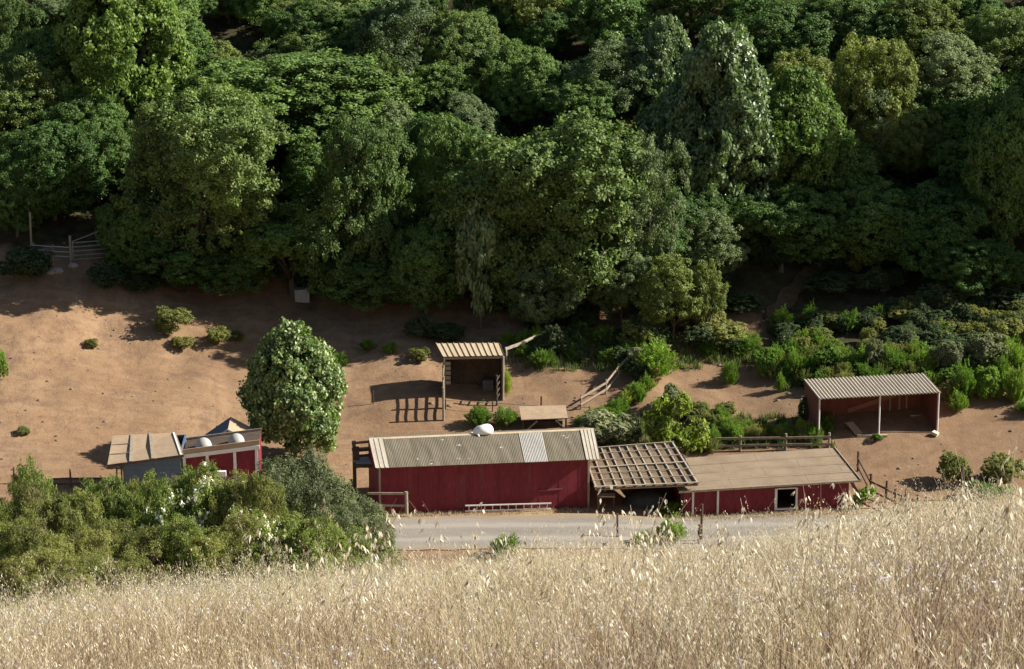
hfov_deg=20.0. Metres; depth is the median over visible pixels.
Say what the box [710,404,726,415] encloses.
weed clump
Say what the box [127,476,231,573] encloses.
roadside bush
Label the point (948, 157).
oak tree
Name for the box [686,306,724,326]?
shrub
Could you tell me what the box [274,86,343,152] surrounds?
oak tree
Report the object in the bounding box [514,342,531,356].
weed clump
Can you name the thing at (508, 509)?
ladder
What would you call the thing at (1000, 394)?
weed clump
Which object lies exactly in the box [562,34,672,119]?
oak tree
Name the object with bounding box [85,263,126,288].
bush
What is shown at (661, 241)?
oak tree
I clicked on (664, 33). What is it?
leafy tree
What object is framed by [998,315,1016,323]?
shrub
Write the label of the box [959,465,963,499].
fence post
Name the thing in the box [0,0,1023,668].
ground
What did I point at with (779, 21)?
oak tree
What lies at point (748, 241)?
shrub
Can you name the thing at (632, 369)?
weed clump
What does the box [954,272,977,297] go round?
shrub
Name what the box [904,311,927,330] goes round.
weed clump
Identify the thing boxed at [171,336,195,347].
bush
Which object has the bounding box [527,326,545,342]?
weed clump
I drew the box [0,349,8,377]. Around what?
bush
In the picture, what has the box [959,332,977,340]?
weed clump
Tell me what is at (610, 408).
weed clump
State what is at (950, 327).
weed clump
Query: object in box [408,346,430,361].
bush
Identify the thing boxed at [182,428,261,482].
red stall
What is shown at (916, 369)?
weed clump
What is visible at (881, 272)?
shrub
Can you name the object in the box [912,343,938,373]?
bush
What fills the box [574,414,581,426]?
weed clump
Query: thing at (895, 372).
weed clump
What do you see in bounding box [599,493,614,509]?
workbench
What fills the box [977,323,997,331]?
weed clump
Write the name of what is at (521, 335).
weed clump
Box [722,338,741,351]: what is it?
weed clump
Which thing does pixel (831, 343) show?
weed clump
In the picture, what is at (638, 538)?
bush
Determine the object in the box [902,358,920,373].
weed clump
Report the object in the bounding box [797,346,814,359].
weed clump
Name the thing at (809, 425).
weed clump
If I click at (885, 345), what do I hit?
weed clump
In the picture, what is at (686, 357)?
green ground cover
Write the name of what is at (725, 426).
weed clump
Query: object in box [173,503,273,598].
roadside bush
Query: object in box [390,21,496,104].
oak tree
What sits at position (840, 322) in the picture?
weed clump
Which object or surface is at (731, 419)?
weed clump
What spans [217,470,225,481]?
white box
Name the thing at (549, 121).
shrub
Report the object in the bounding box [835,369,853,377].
weed clump
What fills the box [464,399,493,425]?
bush
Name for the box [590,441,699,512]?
open lean to
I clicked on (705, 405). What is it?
weed clump
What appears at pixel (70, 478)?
fence
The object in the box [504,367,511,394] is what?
bush
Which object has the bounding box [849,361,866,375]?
weed clump
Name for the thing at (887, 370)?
weed clump
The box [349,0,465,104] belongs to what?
oak tree
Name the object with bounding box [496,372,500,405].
fence
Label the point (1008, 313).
weed clump
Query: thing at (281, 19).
oak tree
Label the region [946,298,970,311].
weed clump
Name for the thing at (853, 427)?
plank
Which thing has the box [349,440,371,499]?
loading ramp
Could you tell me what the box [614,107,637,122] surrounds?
shrub
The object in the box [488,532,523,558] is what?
bush
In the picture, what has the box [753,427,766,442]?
weed clump
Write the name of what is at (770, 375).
weed clump
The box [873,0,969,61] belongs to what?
oak tree
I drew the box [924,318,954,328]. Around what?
weed clump
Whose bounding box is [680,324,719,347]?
shrub
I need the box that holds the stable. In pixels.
[669,447,860,515]
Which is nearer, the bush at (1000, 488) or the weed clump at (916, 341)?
the bush at (1000, 488)
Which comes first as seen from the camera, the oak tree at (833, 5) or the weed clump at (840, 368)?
the weed clump at (840, 368)
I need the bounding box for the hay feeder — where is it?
[519,405,567,429]
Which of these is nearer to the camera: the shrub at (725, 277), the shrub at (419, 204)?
the shrub at (725, 277)
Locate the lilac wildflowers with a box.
[0,502,1023,668]
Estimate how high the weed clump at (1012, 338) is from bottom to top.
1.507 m
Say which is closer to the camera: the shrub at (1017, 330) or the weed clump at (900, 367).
the weed clump at (900, 367)
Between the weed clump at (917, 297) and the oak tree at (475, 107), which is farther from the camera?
the oak tree at (475, 107)
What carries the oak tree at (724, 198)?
on the ground at (36, 314)
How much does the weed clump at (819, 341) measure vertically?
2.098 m
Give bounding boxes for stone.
[46,270,54,274]
[49,267,63,273]
[67,262,78,267]
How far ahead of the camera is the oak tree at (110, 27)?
211.16 m
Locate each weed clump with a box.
[498,331,516,343]
[511,337,530,348]
[512,328,531,342]
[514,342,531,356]
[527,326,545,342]
[527,348,556,364]
[529,322,545,337]
[563,343,580,360]
[567,320,592,337]
[568,342,590,363]
[572,338,595,349]
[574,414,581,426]
[589,324,616,335]
[592,325,616,344]
[593,329,619,345]
[597,346,618,362]
[604,406,616,419]
[606,397,623,411]
[606,403,622,414]
[608,407,622,419]
[611,344,627,362]
[612,327,626,340]
[613,397,629,412]
[616,358,631,372]
[618,399,629,412]
[619,388,636,404]
[624,345,645,355]
[624,381,649,392]
[625,357,651,377]
[626,363,648,380]
[630,380,647,403]
[632,340,648,349]
[639,370,654,391]
[641,375,657,389]
[658,335,672,343]
[681,404,697,419]
[682,429,689,453]
[687,415,710,426]
[690,431,710,448]
[692,407,709,421]
[693,401,709,411]
[694,399,711,411]
[696,340,722,354]
[701,436,721,452]
[707,414,721,426]
[707,424,720,445]
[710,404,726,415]
[712,401,736,413]
[712,423,721,441]
[714,407,731,416]
[717,415,727,431]
[719,421,740,436]
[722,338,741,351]
[725,416,741,429]
[727,414,744,423]
[727,424,746,443]
[728,421,738,436]
[730,340,752,356]
[737,418,753,429]
[738,336,761,351]
[744,425,757,440]
[745,421,764,436]
[748,331,761,342]
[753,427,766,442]
[761,365,782,378]
[761,423,769,436]
[764,419,775,434]
[766,305,795,325]
[766,320,801,335]
[766,429,782,442]
[770,330,800,347]
[771,424,784,441]
[773,342,785,368]
[776,421,790,431]
[777,326,795,340]
[779,345,799,362]
[780,362,804,377]
[781,426,796,439]
[782,335,800,353]
[783,422,799,434]
[784,346,798,364]
[789,335,811,347]
[791,427,803,435]
[793,368,812,385]
[794,326,811,340]
[794,344,810,354]
[795,417,807,430]
[796,298,818,322]
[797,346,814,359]
[798,428,812,442]
[799,310,828,328]
[799,374,812,385]
[802,359,822,373]
[802,421,814,432]
[803,318,823,330]
[804,325,832,341]
[806,423,823,442]
[808,343,822,355]
[810,324,828,348]
[812,372,828,378]
[815,310,837,327]
[816,365,832,378]
[820,416,833,431]
[821,310,850,329]
[821,366,836,378]
[824,337,850,351]
[827,340,844,348]
[832,312,863,328]
[833,314,849,331]
[833,344,846,357]
[834,360,853,376]
[835,356,846,364]
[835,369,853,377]
[837,307,862,330]
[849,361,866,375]
[851,313,869,329]
[851,343,872,363]
[854,358,875,376]
[857,338,870,353]
[859,327,876,339]
[861,306,888,322]
[861,311,877,322]
[861,314,880,328]
[867,365,885,376]
[869,303,885,318]
[870,317,885,331]
[871,359,887,371]
[876,363,892,374]
[877,359,894,370]
[880,297,898,318]
[880,337,898,346]
[881,325,908,342]
[881,328,908,346]
[883,343,901,357]
[887,303,918,321]
[887,342,904,351]
[889,369,904,374]
[890,326,916,342]
[896,320,923,339]
[896,358,909,374]
[897,295,917,309]
[899,308,925,327]
[900,342,920,356]
[900,354,917,371]
[901,311,927,327]
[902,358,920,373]
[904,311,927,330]
[905,293,938,306]
[907,294,925,308]
[907,339,920,356]
[908,339,931,353]
[908,365,927,373]
[911,301,936,316]
[921,321,953,331]
[922,329,950,341]
[922,369,945,386]
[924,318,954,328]
[925,324,945,339]
[928,308,960,320]
[933,293,955,309]
[934,364,957,385]
[938,317,956,332]
[938,383,957,399]
[939,298,967,315]
[942,317,961,328]
[943,317,963,330]
[944,322,962,333]
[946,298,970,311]
[949,304,973,321]
[953,389,968,406]
[956,320,982,333]
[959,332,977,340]
[961,315,987,327]
[967,304,988,321]
[967,306,990,320]
[969,293,995,310]
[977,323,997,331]
[980,357,992,366]
[982,315,1000,328]
[985,360,1002,366]
[988,309,1010,319]
[994,351,1009,374]
[995,376,1005,397]
[1000,368,1010,385]
[1002,324,1020,343]
[1003,298,1023,311]
[1004,309,1023,316]
[1005,375,1023,402]
[1007,310,1023,333]
[1008,350,1023,368]
[1010,316,1023,342]
[1014,399,1023,412]
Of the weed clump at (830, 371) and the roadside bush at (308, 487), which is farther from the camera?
the weed clump at (830, 371)
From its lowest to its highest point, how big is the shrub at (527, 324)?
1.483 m
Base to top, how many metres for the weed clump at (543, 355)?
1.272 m
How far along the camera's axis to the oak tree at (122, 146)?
206.35 m
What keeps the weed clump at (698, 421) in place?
on the ground at (36, 314)
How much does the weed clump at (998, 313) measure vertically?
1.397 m
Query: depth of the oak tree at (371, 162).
197.15 m
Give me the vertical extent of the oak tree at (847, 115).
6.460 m
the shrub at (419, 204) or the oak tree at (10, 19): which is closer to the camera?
the shrub at (419, 204)
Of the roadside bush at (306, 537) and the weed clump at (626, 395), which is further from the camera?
the weed clump at (626, 395)
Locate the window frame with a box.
[774,487,797,509]
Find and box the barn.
[365,427,599,512]
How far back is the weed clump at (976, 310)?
196.88 m
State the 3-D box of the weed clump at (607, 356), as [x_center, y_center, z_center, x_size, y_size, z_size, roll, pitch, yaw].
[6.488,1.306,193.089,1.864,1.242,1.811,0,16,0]
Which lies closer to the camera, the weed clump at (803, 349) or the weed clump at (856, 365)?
the weed clump at (856, 365)
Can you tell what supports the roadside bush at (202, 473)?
on the ground at (36, 314)
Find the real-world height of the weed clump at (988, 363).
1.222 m
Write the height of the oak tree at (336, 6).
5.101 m
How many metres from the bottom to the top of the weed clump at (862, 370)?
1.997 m
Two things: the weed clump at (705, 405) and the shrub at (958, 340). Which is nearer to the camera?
the weed clump at (705, 405)
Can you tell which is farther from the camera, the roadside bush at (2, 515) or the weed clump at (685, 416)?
the weed clump at (685, 416)
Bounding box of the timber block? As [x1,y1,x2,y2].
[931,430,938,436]
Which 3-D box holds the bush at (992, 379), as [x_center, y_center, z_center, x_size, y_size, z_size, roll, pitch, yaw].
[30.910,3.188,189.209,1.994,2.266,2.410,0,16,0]
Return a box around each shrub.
[68,180,111,198]
[110,102,140,119]
[121,271,164,291]
[122,108,132,130]
[163,261,191,292]
[213,226,244,247]
[249,158,286,181]
[265,145,288,171]
[269,169,295,182]
[283,187,314,202]
[342,276,381,303]
[350,198,366,212]
[393,191,421,208]
[401,316,438,337]
[426,322,467,342]
[463,98,503,121]
[489,121,514,139]
[520,316,552,329]
[528,108,564,131]
[530,324,589,352]
[543,323,571,354]
[567,307,600,327]
[576,301,600,313]
[577,292,598,309]
[600,111,630,120]
[607,115,638,137]
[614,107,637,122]
[616,319,660,346]
[624,315,671,345]
[628,296,676,324]
[669,295,727,312]
[672,273,730,285]
[675,306,726,326]
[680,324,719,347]
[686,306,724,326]
[696,317,748,344]
[722,290,762,314]
[737,232,767,254]
[801,269,872,292]
[852,272,899,289]
[862,265,890,295]
[876,173,907,190]
[915,279,966,308]
[915,329,968,350]
[952,271,995,288]
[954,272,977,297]
[967,284,1023,309]
[986,316,1023,341]
[987,261,1019,291]
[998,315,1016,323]
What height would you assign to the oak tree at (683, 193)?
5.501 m
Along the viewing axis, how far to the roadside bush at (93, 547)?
53.97 m
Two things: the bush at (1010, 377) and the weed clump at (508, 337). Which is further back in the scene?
the weed clump at (508, 337)
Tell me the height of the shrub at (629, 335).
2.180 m
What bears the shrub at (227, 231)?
on the ground at (36, 314)
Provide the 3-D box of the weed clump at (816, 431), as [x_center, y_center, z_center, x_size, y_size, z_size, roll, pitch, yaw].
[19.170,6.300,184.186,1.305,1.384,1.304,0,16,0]
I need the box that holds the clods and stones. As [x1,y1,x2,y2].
[0,306,1023,510]
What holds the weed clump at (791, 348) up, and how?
on the ground at (36, 314)
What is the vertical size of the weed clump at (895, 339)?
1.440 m
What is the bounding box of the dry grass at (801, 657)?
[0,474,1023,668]
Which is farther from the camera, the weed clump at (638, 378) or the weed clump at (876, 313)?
the weed clump at (876, 313)
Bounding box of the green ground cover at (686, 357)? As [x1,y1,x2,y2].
[508,331,1023,449]
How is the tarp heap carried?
on the ground at (36, 314)
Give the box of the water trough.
[294,286,309,302]
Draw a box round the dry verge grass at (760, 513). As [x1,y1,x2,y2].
[374,506,866,563]
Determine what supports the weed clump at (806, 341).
on the ground at (36, 314)
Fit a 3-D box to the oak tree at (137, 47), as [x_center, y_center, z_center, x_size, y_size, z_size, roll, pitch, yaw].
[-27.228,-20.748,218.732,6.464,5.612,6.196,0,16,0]
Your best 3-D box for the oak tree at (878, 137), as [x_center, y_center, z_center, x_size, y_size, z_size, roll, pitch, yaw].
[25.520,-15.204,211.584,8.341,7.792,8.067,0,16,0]
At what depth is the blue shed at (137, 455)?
173.10 m
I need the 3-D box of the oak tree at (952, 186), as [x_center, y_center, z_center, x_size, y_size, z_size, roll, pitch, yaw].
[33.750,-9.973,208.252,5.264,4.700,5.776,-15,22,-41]
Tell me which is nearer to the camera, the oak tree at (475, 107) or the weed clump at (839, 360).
the weed clump at (839, 360)
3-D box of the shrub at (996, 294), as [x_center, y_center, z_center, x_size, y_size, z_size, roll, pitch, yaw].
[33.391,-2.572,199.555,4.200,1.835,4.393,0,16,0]
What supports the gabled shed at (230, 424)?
on the ground at (36, 314)
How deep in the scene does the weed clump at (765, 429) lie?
184.73 m
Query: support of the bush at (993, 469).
on the ground at (36, 314)
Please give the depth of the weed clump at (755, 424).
184.94 m
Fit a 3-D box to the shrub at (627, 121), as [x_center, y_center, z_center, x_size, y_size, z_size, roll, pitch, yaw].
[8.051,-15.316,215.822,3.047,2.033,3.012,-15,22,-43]
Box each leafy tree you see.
[236,316,347,459]
[453,192,504,330]
[626,13,692,129]
[633,20,795,209]
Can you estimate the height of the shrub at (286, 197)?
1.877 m
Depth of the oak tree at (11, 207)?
202.06 m
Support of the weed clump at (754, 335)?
on the ground at (36, 314)
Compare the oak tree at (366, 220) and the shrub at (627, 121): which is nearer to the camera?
the oak tree at (366, 220)
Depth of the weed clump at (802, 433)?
184.10 m
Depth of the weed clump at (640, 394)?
188.35 m
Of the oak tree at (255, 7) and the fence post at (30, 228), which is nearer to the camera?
the fence post at (30, 228)
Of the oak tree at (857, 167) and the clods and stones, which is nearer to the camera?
the clods and stones
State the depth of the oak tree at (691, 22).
222.09 m
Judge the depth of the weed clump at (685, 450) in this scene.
182.98 m
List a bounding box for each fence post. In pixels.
[29,212,31,245]
[616,513,618,536]
[697,524,700,542]
[700,504,702,539]
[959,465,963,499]
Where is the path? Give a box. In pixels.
[742,245,847,361]
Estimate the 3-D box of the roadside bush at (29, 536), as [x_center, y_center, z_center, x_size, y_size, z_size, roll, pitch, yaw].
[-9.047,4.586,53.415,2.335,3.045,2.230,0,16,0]
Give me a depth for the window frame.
175.08 m
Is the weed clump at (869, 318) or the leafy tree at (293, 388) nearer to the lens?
the leafy tree at (293, 388)
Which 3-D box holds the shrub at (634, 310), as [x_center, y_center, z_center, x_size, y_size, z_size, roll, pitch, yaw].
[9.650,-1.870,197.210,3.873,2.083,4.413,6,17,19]
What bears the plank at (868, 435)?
on the ground at (36, 314)
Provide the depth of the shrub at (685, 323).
195.91 m
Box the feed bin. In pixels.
[482,378,493,390]
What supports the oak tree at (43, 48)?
on the ground at (36, 314)
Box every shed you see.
[107,432,186,493]
[205,417,252,434]
[436,342,503,400]
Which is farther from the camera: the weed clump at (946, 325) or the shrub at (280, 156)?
the shrub at (280, 156)
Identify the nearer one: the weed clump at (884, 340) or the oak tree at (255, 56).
the weed clump at (884, 340)
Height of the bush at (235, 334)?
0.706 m
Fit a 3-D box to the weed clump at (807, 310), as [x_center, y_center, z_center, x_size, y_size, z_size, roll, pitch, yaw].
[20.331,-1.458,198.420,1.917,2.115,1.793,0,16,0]
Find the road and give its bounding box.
[301,514,947,550]
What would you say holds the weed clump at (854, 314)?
on the ground at (36, 314)
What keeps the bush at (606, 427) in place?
on the ground at (36, 314)
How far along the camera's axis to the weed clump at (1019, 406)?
187.86 m
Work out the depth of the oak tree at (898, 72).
208.99 m
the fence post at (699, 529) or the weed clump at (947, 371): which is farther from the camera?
the weed clump at (947, 371)
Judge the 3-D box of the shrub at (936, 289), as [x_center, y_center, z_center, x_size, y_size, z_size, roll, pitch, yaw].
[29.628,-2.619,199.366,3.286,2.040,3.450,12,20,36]
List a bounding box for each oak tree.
[0,0,45,54]
[0,47,61,129]
[0,50,85,139]
[0,120,117,220]
[0,140,53,236]
[1,23,101,100]
[1,70,47,114]
[14,0,70,30]
[30,84,128,153]
[35,0,196,111]
[64,116,138,195]
[94,188,165,271]
[109,75,291,294]
[112,26,177,86]
[112,229,222,287]
[127,95,195,144]
[144,16,218,91]
[176,0,204,34]
[181,46,422,162]
[182,231,273,295]
[192,32,241,74]
[207,0,250,23]
[225,0,289,27]
[226,198,364,297]
[233,48,283,82]
[253,20,345,67]
[258,0,331,51]
[258,0,377,40]
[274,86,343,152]
[278,141,359,213]
[292,110,421,294]
[310,2,396,52]
[311,244,430,310]
[320,31,375,74]
[333,97,418,164]
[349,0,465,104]
[350,0,449,15]
[350,48,410,132]
[351,208,407,236]
[354,124,404,194]
[386,216,468,314]
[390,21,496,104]
[400,111,491,181]
[402,112,488,236]
[404,59,483,119]
[410,9,510,105]
[426,107,660,313]
[428,4,500,71]
[429,91,500,136]
[451,0,522,40]
[480,37,556,125]
[489,0,573,53]
[493,0,579,56]
[500,258,583,326]
[502,51,565,107]
[517,69,616,131]
[520,64,566,95]
[545,194,608,263]
[550,127,610,171]
[553,68,625,118]
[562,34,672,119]
[585,240,657,322]
[600,129,692,312]
[633,252,714,339]
[634,185,709,260]
[642,0,764,48]
[670,173,756,225]
[670,181,733,243]
[674,207,749,288]
[679,188,739,254]
[688,257,729,325]
[708,0,838,81]
[728,180,845,272]
[766,46,837,90]
[776,117,857,190]
[787,139,882,208]
[792,0,885,60]
[807,173,920,265]
[820,0,922,71]
[824,73,917,151]
[828,89,870,132]
[831,31,920,178]
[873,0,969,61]
[874,104,944,179]
[880,180,990,278]
[893,29,1002,112]
[905,80,992,173]
[924,131,1014,200]
[926,238,1023,295]
[932,0,1005,32]
[945,167,1019,214]
[953,4,1023,88]
[960,70,1023,250]
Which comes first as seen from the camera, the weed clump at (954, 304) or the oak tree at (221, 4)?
the weed clump at (954, 304)
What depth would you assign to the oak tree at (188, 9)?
220.14 m
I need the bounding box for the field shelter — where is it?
[803,373,940,440]
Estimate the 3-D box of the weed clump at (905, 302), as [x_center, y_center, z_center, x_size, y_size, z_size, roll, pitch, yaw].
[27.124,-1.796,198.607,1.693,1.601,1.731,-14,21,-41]
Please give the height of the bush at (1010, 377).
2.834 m
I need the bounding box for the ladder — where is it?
[465,503,550,511]
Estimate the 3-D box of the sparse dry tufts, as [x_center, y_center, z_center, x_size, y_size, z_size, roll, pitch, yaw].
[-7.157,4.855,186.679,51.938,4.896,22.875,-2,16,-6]
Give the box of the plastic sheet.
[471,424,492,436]
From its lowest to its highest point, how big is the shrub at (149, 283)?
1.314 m
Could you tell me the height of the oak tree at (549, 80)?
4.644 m
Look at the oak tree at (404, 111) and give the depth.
210.04 m
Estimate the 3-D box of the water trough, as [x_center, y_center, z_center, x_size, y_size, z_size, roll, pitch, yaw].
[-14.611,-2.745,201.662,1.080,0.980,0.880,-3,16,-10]
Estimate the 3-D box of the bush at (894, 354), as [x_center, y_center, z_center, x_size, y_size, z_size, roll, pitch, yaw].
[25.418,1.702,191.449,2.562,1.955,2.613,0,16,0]
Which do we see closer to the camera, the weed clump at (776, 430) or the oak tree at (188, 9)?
the weed clump at (776, 430)
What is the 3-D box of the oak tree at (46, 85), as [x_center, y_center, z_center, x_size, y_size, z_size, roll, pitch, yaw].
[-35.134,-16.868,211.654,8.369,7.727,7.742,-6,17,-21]
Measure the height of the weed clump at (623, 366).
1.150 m
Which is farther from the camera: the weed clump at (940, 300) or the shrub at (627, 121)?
the shrub at (627, 121)
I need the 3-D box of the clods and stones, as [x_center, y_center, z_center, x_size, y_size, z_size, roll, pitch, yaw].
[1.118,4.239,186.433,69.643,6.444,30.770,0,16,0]
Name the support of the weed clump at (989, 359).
on the ground at (36, 314)
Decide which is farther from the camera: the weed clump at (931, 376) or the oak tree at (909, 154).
the oak tree at (909, 154)
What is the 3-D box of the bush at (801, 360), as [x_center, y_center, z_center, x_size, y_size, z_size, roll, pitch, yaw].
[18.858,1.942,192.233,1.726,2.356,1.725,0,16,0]
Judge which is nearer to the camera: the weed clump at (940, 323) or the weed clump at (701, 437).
the weed clump at (701, 437)
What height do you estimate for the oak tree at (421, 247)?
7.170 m
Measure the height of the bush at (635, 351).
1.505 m
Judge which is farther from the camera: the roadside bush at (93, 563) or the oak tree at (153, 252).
the oak tree at (153, 252)
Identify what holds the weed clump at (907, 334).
on the ground at (36, 314)
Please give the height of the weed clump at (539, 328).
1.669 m
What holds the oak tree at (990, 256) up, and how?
on the ground at (36, 314)
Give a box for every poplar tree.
[560,0,658,66]
[737,63,877,213]
[966,67,1023,115]
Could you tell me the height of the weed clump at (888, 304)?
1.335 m
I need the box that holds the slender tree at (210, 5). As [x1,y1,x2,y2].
[197,0,219,22]
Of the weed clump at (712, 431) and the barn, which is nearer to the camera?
the barn
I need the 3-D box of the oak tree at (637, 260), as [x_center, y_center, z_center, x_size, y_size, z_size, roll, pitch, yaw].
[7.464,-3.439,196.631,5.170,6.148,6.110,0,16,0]
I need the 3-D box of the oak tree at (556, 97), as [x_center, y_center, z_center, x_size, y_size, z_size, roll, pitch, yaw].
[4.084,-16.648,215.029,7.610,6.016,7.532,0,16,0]
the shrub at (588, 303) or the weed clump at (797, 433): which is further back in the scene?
the shrub at (588, 303)
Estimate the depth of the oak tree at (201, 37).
216.58 m
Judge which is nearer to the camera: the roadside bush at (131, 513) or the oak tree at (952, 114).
the roadside bush at (131, 513)
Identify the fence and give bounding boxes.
[32,243,69,261]
[53,469,109,486]
[368,491,408,516]
[442,365,444,420]
[445,399,590,411]
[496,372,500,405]
[505,330,545,359]
[580,350,632,408]
[716,432,830,450]
[856,451,927,513]
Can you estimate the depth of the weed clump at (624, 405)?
187.66 m
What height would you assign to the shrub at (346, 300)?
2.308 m
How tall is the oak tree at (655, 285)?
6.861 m
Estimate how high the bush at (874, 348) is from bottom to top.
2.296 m
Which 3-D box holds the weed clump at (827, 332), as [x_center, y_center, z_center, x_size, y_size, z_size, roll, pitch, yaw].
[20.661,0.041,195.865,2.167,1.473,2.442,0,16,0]
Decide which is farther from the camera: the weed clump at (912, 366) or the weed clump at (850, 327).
the weed clump at (850, 327)
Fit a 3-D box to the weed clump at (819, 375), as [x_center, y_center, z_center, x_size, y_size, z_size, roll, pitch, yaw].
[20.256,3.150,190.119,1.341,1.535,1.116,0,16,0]
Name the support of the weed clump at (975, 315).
on the ground at (36, 314)
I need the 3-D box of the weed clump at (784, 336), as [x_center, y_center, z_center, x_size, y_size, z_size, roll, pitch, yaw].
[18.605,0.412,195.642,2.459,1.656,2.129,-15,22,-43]
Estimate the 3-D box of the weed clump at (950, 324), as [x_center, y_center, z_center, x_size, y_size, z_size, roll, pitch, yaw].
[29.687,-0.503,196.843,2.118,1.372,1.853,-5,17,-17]
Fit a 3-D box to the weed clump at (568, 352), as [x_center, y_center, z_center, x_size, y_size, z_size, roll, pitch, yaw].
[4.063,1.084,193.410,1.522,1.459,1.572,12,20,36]
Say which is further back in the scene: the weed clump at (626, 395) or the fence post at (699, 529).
the weed clump at (626, 395)
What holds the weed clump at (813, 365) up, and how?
on the ground at (36, 314)
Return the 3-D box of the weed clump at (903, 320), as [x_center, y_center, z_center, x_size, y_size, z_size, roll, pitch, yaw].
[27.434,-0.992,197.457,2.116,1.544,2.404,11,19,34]
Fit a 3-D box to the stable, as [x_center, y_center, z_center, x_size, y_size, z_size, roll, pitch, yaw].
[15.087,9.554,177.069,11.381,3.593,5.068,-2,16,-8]
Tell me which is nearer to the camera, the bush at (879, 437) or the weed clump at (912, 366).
the bush at (879, 437)
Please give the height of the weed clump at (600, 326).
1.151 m
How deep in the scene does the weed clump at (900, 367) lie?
190.57 m
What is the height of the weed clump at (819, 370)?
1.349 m
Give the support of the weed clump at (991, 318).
on the ground at (36, 314)
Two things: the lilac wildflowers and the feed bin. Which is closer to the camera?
the lilac wildflowers
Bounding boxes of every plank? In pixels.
[846,421,861,434]
[857,434,886,436]
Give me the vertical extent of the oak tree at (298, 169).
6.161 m
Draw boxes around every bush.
[0,245,56,277]
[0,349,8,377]
[0,454,63,520]
[0,506,11,539]
[0,514,78,601]
[0,545,99,619]
[7,467,120,551]
[17,425,30,434]
[43,528,114,587]
[47,551,155,608]
[68,473,152,547]
[84,338,97,347]
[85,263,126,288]
[88,517,188,590]
[102,468,181,557]
[124,469,186,506]
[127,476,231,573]
[138,511,226,601]
[151,305,195,331]
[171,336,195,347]
[171,459,225,500]
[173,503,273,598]
[181,461,262,513]
[197,468,292,533]
[206,325,231,343]
[225,511,347,589]
[226,503,290,575]
[230,329,244,339]
[247,443,360,528]
[283,514,380,589]
[308,493,408,575]
[333,351,349,366]
[341,523,410,578]
[358,337,377,350]
[382,341,397,353]
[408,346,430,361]
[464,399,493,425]
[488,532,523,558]
[492,405,518,426]
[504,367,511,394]
[578,409,642,448]
[628,347,648,362]
[631,529,657,545]
[632,330,684,379]
[653,511,688,544]
[654,500,689,515]
[660,382,681,413]
[720,358,738,385]
[750,346,777,374]
[774,370,786,390]
[785,349,809,379]
[798,396,808,423]
[808,347,843,371]
[836,346,861,370]
[852,485,877,506]
[864,338,887,363]
[871,433,883,440]
[880,348,916,371]
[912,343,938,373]
[928,340,963,372]
[936,450,972,483]
[944,388,969,411]
[947,354,978,398]
[962,331,1009,367]
[962,480,1013,499]
[973,365,1000,399]
[979,451,1023,483]
[996,337,1023,367]
[1000,362,1023,398]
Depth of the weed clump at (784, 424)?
184.99 m
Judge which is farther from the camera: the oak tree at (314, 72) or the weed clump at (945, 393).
the oak tree at (314, 72)
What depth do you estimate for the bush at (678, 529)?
169.15 m
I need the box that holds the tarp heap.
[622,489,669,508]
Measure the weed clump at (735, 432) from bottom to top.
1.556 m
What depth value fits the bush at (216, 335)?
194.66 m
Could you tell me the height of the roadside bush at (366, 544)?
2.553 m
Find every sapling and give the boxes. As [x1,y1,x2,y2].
[29,10,54,40]
[49,14,61,34]
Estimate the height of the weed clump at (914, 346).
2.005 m
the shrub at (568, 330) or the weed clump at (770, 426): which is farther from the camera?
the shrub at (568, 330)
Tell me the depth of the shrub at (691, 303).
196.52 m
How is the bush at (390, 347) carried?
on the ground at (36, 314)
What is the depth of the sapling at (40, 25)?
220.66 m
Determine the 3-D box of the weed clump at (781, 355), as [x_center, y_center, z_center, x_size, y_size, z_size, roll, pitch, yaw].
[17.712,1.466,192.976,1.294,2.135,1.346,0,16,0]
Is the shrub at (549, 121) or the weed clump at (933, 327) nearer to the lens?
the weed clump at (933, 327)
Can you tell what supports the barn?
on the ground at (36, 314)
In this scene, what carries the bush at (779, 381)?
on the ground at (36, 314)
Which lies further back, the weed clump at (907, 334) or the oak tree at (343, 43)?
the oak tree at (343, 43)
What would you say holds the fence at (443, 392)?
on the ground at (36, 314)
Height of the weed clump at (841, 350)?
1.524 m
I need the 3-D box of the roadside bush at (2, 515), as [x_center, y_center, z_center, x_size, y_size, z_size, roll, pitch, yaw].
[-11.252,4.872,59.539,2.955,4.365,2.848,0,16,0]
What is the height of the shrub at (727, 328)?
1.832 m
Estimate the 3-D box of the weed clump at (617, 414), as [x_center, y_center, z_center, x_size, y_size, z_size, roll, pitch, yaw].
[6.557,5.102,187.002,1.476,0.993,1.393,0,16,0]
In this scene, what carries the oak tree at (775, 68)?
on the ground at (36, 314)
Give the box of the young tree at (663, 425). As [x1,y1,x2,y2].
[643,389,709,452]
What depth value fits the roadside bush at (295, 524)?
55.07 m
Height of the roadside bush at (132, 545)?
2.765 m
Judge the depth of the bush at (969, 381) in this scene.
188.44 m
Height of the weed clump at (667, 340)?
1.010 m
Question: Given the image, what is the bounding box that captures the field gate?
[69,231,105,261]
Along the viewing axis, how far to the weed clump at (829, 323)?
197.28 m
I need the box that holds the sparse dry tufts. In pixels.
[2,336,781,491]
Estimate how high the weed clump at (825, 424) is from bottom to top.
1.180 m
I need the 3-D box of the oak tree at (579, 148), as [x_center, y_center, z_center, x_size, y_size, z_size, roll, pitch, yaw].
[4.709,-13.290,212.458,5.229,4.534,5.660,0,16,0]
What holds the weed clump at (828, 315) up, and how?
on the ground at (36, 314)

